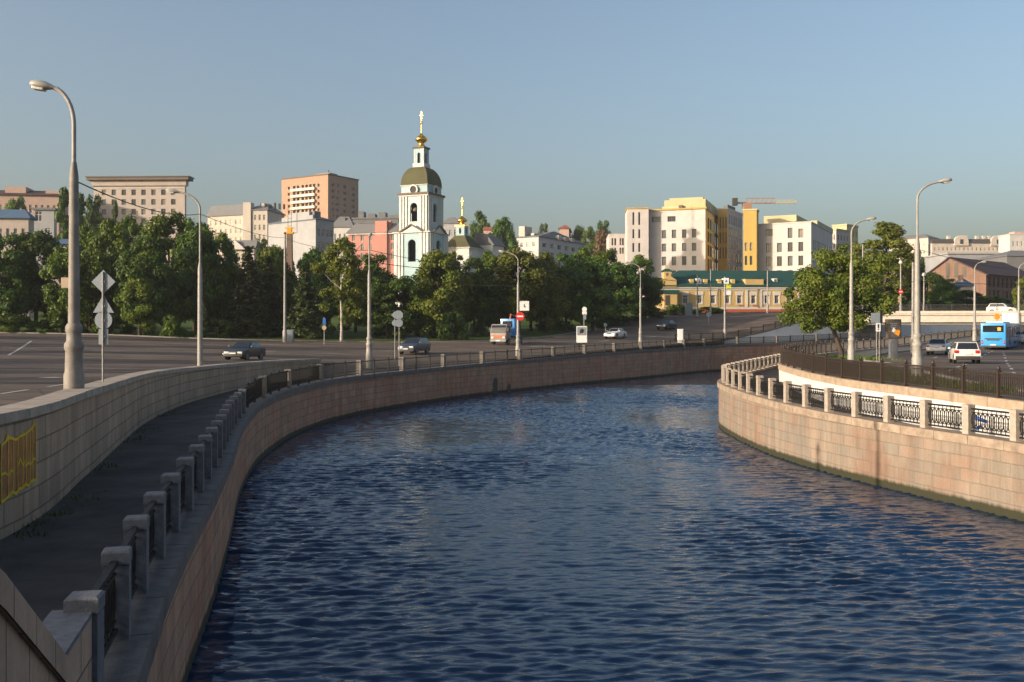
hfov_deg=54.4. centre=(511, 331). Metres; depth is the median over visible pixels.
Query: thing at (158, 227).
deciduous tree
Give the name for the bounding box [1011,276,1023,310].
deciduous tree
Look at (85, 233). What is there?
deciduous tree
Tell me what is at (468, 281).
birch tree
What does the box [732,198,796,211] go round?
tower crane
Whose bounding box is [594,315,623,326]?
bush
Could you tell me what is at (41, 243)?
deciduous tree
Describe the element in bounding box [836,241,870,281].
deciduous tree
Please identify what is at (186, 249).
deciduous tree
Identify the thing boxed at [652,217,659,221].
window
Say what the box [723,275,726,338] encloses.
utility pole
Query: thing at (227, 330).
bush
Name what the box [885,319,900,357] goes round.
advert pillar
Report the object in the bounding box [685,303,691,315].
utility cabinet
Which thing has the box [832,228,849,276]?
apartment building
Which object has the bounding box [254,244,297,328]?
deciduous tree
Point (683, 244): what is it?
window
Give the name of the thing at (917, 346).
street lamp
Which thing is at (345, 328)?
deciduous tree
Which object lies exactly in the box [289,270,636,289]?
overhead wire
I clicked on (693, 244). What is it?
window
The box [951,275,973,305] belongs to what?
house
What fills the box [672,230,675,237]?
window
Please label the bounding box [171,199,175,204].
window
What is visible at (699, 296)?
window
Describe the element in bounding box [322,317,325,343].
road sign post
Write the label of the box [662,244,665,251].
window
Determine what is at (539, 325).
deciduous tree
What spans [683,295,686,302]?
window
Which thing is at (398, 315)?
road sign post
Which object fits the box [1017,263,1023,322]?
street lamp
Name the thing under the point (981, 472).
embankment wall
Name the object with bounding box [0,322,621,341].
kerb
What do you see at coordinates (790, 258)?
window
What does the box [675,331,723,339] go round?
fence
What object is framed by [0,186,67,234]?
apartment building
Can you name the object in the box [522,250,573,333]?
deciduous tree
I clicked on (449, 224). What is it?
apartment building
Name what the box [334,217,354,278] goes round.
apartment building
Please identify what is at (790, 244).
window
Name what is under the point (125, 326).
bush
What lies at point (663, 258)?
window
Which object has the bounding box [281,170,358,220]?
apartment building
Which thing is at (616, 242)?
apartment building
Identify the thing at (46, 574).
riverside path
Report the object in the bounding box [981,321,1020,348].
bus
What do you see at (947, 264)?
gable window
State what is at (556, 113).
sky
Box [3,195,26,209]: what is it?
deciduous tree
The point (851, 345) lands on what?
street lamp
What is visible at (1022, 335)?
car
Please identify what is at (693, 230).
window
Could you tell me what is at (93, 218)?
deciduous tree
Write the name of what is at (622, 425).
water
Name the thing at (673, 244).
window
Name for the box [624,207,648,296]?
apartment building
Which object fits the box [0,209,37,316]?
house
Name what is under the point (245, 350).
car
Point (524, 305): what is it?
square sign
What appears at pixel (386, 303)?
tree
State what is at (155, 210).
overhead wire
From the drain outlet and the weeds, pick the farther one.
the drain outlet
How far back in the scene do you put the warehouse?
300.46 m
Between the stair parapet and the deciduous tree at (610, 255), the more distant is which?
the deciduous tree at (610, 255)
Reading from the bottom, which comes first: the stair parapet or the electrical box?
the stair parapet
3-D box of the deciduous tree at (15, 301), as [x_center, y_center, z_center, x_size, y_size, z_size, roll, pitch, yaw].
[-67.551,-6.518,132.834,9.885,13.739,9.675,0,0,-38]
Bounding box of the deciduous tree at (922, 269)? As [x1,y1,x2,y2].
[878,248,926,307]
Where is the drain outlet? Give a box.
[493,377,497,393]
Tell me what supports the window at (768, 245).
in the apartment building at (789, 242)
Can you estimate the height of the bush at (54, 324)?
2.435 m
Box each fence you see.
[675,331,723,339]
[727,304,871,337]
[780,325,1023,397]
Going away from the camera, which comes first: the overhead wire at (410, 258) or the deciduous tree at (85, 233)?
the overhead wire at (410, 258)
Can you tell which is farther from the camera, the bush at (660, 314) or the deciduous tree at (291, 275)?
the bush at (660, 314)
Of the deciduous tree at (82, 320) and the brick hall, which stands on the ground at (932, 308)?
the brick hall
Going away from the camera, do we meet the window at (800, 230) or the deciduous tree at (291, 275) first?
the deciduous tree at (291, 275)
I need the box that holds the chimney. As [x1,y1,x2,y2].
[285,207,293,270]
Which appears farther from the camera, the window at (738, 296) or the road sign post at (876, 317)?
the window at (738, 296)
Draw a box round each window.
[35,211,41,220]
[161,199,165,204]
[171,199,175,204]
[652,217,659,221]
[662,230,665,238]
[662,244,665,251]
[662,257,665,265]
[668,216,675,221]
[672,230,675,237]
[672,243,675,250]
[672,256,675,264]
[682,229,685,237]
[682,243,685,250]
[682,256,685,264]
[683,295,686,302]
[692,229,695,237]
[692,243,695,250]
[692,256,695,264]
[698,295,701,302]
[711,295,714,302]
[737,295,740,302]
[751,295,754,302]
[766,229,772,235]
[766,243,770,252]
[766,257,770,265]
[775,295,778,302]
[777,243,781,251]
[777,256,781,265]
[788,228,791,237]
[788,242,792,251]
[788,256,792,265]
[799,229,802,237]
[799,242,802,250]
[799,256,802,264]
[946,263,949,277]
[954,263,957,277]
[962,267,965,276]
[1001,278,1003,287]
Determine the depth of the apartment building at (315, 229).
263.73 m
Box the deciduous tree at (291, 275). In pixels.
[253,271,301,330]
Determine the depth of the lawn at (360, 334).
146.91 m
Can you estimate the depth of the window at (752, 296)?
202.06 m
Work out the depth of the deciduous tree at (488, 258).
151.03 m
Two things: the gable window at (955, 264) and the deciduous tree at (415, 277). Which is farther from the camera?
the gable window at (955, 264)
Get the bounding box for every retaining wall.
[0,358,320,539]
[778,342,1023,437]
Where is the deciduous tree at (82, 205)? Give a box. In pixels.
[79,192,86,249]
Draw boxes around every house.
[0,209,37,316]
[32,208,57,281]
[55,239,68,284]
[229,240,259,297]
[483,227,492,233]
[558,225,571,236]
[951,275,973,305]
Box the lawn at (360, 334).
[16,301,1020,395]
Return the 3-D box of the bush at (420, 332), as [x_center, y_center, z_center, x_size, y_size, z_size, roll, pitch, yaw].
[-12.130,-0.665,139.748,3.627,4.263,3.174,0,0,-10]
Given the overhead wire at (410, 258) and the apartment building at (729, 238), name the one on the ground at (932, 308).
the apartment building at (729, 238)
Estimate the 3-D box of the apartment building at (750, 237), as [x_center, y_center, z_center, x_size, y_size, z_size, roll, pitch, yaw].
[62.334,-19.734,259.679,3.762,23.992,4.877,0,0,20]
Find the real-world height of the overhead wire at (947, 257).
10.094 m
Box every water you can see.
[187,464,1023,681]
[256,385,799,465]
[578,371,890,384]
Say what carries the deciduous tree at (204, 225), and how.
on the lawn at (360, 334)
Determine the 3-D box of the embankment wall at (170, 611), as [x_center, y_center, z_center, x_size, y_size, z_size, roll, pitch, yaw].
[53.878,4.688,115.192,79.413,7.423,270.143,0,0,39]
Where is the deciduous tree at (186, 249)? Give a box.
[164,225,226,334]
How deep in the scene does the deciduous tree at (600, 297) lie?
157.66 m
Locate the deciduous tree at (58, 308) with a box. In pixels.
[39,245,93,332]
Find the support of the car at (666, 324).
on the road
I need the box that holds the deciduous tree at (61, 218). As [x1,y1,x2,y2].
[54,186,68,240]
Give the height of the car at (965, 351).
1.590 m
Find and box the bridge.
[855,303,1023,324]
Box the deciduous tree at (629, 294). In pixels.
[596,261,646,323]
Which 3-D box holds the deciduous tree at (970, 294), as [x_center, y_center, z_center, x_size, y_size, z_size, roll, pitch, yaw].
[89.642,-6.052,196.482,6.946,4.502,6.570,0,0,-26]
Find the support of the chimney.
on the lawn at (360, 334)
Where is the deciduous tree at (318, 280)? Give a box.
[310,259,342,336]
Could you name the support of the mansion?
on the ground at (932, 308)
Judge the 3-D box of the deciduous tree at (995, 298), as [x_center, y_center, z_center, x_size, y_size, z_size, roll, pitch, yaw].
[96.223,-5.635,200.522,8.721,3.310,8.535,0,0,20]
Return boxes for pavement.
[805,330,1023,399]
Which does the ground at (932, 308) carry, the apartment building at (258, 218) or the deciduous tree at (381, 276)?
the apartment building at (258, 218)
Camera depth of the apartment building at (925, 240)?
623.36 m
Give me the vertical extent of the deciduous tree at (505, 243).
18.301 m
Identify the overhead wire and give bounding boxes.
[79,182,280,237]
[289,239,513,266]
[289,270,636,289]
[370,261,723,282]
[855,281,972,284]
[863,248,1008,268]
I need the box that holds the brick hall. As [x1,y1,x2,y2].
[927,257,1023,302]
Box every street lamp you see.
[29,80,83,388]
[166,188,202,365]
[366,233,372,367]
[499,250,520,358]
[625,261,641,344]
[848,217,875,359]
[912,178,951,375]
[972,260,986,341]
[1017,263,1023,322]
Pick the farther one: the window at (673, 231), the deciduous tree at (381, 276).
the window at (673, 231)
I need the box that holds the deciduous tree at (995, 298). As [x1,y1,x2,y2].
[972,295,1012,308]
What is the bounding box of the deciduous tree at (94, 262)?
[80,218,145,332]
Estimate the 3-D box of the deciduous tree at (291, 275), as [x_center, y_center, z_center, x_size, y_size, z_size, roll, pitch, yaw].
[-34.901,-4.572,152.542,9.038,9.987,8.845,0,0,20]
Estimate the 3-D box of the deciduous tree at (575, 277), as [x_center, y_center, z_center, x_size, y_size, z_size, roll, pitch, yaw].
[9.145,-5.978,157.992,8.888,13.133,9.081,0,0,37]
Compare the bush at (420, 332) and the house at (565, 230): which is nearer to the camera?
the bush at (420, 332)
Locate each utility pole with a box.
[283,232,286,341]
[696,273,697,315]
[710,268,711,315]
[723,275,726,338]
[766,269,768,312]
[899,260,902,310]
[910,260,914,352]
[922,273,925,310]
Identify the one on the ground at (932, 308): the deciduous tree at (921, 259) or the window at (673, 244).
the deciduous tree at (921, 259)
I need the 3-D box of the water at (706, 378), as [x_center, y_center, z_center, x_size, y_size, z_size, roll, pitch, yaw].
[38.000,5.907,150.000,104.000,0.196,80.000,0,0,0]
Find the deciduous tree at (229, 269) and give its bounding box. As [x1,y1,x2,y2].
[194,230,243,334]
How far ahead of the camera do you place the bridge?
156.74 m
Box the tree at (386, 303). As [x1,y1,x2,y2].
[366,283,409,338]
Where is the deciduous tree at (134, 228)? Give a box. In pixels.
[103,213,144,306]
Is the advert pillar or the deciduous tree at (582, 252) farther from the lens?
the deciduous tree at (582, 252)
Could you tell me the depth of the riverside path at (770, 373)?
70.30 m
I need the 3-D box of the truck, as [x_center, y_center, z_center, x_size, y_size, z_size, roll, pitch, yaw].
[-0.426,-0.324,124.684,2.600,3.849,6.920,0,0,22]
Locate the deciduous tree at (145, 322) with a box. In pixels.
[119,276,164,334]
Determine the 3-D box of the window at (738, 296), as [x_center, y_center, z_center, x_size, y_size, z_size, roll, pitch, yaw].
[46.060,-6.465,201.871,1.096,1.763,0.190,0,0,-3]
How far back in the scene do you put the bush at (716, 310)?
193.04 m
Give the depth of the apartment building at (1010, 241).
559.63 m
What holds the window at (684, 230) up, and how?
in the apartment building at (683, 233)
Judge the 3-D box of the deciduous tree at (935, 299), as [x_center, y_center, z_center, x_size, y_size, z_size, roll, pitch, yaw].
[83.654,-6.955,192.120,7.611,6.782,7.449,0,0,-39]
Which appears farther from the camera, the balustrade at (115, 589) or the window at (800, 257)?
the window at (800, 257)
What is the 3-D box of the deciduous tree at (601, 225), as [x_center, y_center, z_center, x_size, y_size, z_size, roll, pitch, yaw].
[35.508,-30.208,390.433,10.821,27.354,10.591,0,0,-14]
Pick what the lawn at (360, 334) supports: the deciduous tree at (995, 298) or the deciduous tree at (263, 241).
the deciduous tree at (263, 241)
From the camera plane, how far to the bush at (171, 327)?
123.81 m
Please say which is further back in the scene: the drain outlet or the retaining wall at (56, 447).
the drain outlet
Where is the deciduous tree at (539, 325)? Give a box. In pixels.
[503,270,549,330]
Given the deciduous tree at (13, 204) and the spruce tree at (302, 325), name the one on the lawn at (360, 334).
the spruce tree at (302, 325)
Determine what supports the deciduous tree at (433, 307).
on the lawn at (360, 334)
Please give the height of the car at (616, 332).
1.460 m
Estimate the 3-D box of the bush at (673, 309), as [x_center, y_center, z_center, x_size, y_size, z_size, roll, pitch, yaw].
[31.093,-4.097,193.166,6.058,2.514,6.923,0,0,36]
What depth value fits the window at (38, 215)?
224.86 m
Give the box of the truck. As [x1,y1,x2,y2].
[489,314,526,344]
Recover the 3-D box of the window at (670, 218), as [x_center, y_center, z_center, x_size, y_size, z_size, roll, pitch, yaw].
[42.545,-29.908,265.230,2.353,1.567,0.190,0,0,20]
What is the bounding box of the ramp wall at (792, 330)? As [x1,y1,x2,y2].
[724,310,980,344]
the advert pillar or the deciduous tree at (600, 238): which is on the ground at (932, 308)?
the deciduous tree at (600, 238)
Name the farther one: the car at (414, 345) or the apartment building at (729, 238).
the apartment building at (729, 238)
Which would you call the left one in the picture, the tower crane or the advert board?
the advert board
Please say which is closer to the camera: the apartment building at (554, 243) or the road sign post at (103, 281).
the road sign post at (103, 281)
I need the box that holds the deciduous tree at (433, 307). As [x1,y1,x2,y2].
[404,249,464,337]
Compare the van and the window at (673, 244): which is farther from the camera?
the window at (673, 244)
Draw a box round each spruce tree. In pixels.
[217,245,279,337]
[251,256,287,335]
[281,261,329,338]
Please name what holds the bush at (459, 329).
on the lawn at (360, 334)
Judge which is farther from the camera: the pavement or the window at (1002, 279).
the window at (1002, 279)
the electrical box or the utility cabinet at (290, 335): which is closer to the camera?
the electrical box
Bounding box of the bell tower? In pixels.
[392,111,449,306]
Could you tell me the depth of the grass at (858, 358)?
50.37 m
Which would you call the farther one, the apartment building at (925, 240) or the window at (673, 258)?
the apartment building at (925, 240)
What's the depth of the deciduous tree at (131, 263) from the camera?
126.55 m
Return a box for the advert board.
[576,326,586,345]
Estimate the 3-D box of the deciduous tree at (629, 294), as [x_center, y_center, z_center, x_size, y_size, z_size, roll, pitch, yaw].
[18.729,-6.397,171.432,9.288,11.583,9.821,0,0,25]
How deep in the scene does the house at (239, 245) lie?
215.30 m
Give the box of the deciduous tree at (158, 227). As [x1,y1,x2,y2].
[135,211,191,325]
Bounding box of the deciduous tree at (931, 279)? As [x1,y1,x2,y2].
[908,272,950,309]
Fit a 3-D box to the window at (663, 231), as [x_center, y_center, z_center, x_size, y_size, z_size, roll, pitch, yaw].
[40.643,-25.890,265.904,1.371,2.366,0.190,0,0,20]
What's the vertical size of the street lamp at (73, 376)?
8.655 m
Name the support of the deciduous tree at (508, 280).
on the lawn at (360, 334)
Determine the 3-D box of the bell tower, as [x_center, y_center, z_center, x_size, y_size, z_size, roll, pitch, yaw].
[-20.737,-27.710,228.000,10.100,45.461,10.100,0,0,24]
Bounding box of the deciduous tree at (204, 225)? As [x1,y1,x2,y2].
[167,216,219,329]
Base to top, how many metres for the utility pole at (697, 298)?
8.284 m
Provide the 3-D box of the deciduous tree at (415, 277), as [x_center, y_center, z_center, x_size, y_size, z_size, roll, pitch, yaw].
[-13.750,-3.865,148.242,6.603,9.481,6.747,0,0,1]
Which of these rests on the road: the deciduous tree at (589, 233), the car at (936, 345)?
the car at (936, 345)
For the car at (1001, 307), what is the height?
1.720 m
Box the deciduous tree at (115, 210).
[113,200,119,223]
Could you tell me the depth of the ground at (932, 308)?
201.73 m
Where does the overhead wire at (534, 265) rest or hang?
attached to the street lamp at (518, 345)
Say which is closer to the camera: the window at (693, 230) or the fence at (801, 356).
the fence at (801, 356)
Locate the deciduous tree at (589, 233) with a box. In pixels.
[580,226,597,254]
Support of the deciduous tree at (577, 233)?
on the ground at (932, 308)
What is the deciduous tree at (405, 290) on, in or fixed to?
on the lawn at (360, 334)
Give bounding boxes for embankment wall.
[104,337,928,681]
[717,365,1023,520]
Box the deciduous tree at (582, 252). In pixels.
[569,245,591,324]
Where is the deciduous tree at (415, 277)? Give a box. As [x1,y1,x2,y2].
[399,274,437,334]
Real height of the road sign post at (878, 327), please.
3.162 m
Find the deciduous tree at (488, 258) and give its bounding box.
[471,250,508,333]
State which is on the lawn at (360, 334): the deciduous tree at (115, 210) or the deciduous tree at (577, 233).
the deciduous tree at (115, 210)
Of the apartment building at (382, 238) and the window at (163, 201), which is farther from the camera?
the window at (163, 201)
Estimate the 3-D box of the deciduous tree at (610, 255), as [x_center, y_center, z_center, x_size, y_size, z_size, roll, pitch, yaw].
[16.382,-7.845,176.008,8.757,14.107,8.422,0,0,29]
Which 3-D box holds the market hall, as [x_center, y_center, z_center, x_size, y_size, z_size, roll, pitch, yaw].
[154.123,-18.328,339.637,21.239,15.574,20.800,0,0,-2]
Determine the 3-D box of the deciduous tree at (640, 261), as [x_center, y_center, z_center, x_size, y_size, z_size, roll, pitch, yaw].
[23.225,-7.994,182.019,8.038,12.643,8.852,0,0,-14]
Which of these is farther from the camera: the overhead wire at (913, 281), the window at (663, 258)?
the window at (663, 258)
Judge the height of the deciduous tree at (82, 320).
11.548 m
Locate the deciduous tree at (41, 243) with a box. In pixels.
[0,228,67,326]
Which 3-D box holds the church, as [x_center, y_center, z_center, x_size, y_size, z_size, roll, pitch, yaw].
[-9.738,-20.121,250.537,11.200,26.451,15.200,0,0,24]
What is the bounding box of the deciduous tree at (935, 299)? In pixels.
[927,278,968,310]
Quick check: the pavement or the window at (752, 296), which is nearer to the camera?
the pavement
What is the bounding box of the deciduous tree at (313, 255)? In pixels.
[296,247,334,322]
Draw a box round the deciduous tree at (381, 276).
[345,253,397,336]
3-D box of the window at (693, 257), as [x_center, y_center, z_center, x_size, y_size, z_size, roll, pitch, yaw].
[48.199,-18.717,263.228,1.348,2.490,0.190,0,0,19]
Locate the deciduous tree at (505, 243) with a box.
[489,232,510,252]
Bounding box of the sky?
[0,0,1023,364]
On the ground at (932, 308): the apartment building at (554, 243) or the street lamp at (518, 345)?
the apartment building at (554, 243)
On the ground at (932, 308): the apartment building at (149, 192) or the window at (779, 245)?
the apartment building at (149, 192)
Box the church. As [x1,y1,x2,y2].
[448,199,505,275]
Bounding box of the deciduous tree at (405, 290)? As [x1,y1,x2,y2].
[379,275,426,337]
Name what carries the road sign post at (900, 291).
on the road
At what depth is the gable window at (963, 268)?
238.90 m
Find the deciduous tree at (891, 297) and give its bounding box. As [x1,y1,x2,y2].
[872,288,907,308]
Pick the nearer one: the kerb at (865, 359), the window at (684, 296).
the kerb at (865, 359)
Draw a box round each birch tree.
[310,236,374,341]
[437,250,474,336]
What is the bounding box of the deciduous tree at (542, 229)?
[538,223,547,232]
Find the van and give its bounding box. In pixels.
[1002,313,1021,330]
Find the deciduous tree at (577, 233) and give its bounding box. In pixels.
[570,225,584,240]
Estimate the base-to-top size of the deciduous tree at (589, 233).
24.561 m
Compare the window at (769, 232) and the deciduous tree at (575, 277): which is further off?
the window at (769, 232)
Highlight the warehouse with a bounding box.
[976,250,1023,270]
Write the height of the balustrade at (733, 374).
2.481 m
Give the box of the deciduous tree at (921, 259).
[913,248,925,272]
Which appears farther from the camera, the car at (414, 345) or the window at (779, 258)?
the window at (779, 258)
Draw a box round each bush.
[0,315,46,331]
[23,317,88,333]
[91,316,137,333]
[160,314,188,336]
[194,318,235,337]
[414,314,436,337]
[435,311,469,340]
[538,321,575,330]
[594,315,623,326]
[642,308,667,318]
[661,304,684,314]
[692,306,726,313]
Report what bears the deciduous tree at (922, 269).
on the ground at (932, 308)
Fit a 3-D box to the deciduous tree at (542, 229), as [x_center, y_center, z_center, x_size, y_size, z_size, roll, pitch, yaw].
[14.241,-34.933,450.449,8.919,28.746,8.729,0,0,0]
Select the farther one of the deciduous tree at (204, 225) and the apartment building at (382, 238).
the apartment building at (382, 238)
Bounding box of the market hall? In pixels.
[920,252,998,273]
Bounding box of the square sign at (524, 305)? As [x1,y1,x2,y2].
[518,301,528,310]
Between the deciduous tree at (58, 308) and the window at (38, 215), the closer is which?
the deciduous tree at (58, 308)
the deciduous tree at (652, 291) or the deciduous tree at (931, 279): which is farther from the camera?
the deciduous tree at (931, 279)
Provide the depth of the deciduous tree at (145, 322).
124.95 m
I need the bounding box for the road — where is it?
[0,312,1023,405]
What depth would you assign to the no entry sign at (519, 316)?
103.49 m
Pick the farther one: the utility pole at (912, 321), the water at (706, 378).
the water at (706, 378)
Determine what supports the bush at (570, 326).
on the lawn at (360, 334)
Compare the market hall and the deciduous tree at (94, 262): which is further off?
the market hall
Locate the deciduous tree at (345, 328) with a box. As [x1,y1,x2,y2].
[334,279,377,331]
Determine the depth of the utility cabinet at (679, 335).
139.23 m
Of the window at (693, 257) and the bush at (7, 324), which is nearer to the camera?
the bush at (7, 324)
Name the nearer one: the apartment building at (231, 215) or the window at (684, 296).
the window at (684, 296)
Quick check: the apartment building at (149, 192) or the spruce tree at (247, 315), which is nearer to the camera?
the spruce tree at (247, 315)
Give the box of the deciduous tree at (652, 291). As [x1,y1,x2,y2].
[624,274,664,322]
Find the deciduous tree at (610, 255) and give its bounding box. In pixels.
[580,248,626,318]
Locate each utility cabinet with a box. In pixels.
[287,330,293,341]
[677,329,682,342]
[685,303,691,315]
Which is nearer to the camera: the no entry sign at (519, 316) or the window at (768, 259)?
the no entry sign at (519, 316)
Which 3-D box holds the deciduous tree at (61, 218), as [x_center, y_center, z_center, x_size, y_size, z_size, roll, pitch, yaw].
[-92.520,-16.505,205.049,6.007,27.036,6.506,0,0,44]
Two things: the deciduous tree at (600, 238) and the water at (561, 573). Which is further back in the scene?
the deciduous tree at (600, 238)
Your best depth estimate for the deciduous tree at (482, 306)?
144.45 m
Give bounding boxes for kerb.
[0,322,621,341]
[863,340,1022,391]
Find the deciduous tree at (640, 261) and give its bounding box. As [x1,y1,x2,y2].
[625,254,664,317]
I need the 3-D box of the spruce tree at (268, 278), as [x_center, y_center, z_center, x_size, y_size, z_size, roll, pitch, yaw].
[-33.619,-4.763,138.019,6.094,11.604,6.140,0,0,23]
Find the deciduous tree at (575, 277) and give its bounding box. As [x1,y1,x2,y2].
[546,252,592,332]
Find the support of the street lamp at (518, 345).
on the road
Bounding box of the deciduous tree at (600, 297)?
[569,256,622,331]
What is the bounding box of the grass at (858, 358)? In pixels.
[816,354,1018,391]
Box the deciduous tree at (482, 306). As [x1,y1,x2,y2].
[460,256,506,335]
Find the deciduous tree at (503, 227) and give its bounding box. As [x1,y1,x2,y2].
[491,216,519,249]
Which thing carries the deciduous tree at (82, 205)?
on the lawn at (360, 334)
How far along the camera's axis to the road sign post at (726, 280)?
150.59 m
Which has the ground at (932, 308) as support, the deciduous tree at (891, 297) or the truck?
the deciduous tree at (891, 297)
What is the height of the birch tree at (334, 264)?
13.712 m
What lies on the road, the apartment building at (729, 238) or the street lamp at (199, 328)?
the street lamp at (199, 328)
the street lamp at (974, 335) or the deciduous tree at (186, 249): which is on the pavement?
the street lamp at (974, 335)
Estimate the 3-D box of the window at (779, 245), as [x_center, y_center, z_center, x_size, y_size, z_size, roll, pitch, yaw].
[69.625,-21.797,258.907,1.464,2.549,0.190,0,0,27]
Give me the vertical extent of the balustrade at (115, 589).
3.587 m
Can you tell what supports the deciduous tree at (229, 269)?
on the lawn at (360, 334)
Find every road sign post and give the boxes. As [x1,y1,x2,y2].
[92,270,114,381]
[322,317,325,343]
[394,311,402,356]
[582,307,586,318]
[724,278,728,283]
[726,284,730,294]
[871,310,882,360]
[876,323,880,360]
[898,289,902,302]
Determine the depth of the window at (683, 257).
264.14 m
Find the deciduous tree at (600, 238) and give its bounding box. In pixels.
[592,230,607,255]
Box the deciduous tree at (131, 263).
[113,235,180,334]
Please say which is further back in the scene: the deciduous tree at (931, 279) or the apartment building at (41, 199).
the apartment building at (41, 199)
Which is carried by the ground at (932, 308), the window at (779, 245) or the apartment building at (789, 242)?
the apartment building at (789, 242)
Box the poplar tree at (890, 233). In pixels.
[859,221,922,307]
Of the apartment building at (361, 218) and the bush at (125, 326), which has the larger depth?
the apartment building at (361, 218)
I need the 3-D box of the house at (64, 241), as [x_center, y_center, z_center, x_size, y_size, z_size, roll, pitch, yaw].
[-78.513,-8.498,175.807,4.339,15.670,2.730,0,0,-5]
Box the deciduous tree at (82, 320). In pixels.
[59,257,115,328]
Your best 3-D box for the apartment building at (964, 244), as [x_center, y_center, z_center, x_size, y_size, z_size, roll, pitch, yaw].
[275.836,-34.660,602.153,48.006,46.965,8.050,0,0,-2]
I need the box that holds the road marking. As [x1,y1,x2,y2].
[0,334,1014,393]
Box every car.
[223,342,265,360]
[398,338,430,353]
[604,328,626,338]
[656,320,676,328]
[926,339,951,354]
[948,342,980,363]
[986,303,1016,310]
[1021,331,1023,340]
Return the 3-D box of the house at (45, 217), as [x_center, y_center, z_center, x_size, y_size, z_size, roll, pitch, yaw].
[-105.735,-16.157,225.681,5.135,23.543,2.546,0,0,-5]
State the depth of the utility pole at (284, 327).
120.87 m
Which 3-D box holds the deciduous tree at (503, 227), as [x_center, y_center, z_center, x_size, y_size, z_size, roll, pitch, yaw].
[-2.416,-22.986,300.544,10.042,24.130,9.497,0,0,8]
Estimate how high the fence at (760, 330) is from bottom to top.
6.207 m
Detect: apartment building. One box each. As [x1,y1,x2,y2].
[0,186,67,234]
[85,175,194,287]
[206,204,242,262]
[243,202,285,245]
[267,211,334,277]
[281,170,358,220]
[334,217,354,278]
[346,221,398,274]
[352,211,398,223]
[443,217,459,241]
[516,226,585,276]
[606,234,624,264]
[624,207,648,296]
[649,197,717,277]
[717,204,742,270]
[742,209,758,270]
[758,215,832,273]
[832,224,858,248]
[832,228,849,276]
[889,234,939,281]
[930,235,999,254]
[998,232,1023,252]
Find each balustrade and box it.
[63,331,878,681]
[721,341,1023,441]
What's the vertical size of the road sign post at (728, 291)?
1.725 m
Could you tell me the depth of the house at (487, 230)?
300.30 m
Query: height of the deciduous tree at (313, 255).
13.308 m
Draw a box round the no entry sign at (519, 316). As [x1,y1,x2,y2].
[516,312,523,320]
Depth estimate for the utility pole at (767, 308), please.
189.88 m
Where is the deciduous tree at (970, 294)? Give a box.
[953,289,984,310]
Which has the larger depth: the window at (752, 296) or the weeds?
the window at (752, 296)
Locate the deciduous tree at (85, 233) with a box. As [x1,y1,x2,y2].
[65,224,114,327]
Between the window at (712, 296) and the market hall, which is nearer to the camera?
the window at (712, 296)
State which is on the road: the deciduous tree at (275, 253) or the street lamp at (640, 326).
the street lamp at (640, 326)
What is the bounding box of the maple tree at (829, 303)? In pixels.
[776,243,898,355]
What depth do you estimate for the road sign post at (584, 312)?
132.94 m
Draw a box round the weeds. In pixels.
[0,402,199,558]
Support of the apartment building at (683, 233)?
on the ground at (932, 308)
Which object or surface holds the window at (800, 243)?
in the apartment building at (789, 242)
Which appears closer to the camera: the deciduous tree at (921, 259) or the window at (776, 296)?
the window at (776, 296)
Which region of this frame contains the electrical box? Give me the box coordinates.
[61,277,67,287]
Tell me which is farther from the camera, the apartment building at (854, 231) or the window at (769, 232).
the apartment building at (854, 231)
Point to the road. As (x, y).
(24, 367)
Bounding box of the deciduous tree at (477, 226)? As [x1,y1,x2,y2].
[468,210,490,239]
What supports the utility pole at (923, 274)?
on the road
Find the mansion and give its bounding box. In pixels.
[656,265,832,311]
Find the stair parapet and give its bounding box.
[0,568,92,681]
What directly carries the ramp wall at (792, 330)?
on the ground at (932, 308)
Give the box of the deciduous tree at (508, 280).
[491,247,549,334]
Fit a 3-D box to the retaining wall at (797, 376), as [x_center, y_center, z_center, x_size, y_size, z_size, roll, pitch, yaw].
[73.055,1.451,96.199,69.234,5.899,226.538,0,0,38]
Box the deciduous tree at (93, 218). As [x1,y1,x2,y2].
[84,194,106,252]
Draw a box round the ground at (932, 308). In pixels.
[171,290,990,312]
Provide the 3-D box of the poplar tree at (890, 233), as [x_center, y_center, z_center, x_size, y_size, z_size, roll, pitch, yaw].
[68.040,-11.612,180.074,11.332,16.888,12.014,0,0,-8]
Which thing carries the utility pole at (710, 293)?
on the road
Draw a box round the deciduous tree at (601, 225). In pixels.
[590,220,610,248]
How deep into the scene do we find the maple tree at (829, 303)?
83.88 m
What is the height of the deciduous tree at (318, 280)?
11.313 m
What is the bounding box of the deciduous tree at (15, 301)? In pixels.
[0,232,45,317]
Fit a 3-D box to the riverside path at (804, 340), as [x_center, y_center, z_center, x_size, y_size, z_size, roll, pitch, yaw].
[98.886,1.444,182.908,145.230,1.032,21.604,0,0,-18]
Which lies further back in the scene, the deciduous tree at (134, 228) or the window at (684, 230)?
the window at (684, 230)
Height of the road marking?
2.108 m
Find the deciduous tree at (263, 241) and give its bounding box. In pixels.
[256,238,267,285]
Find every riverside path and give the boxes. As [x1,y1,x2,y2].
[0,359,506,621]
[729,337,881,343]
[745,367,908,423]
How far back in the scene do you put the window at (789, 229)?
257.74 m

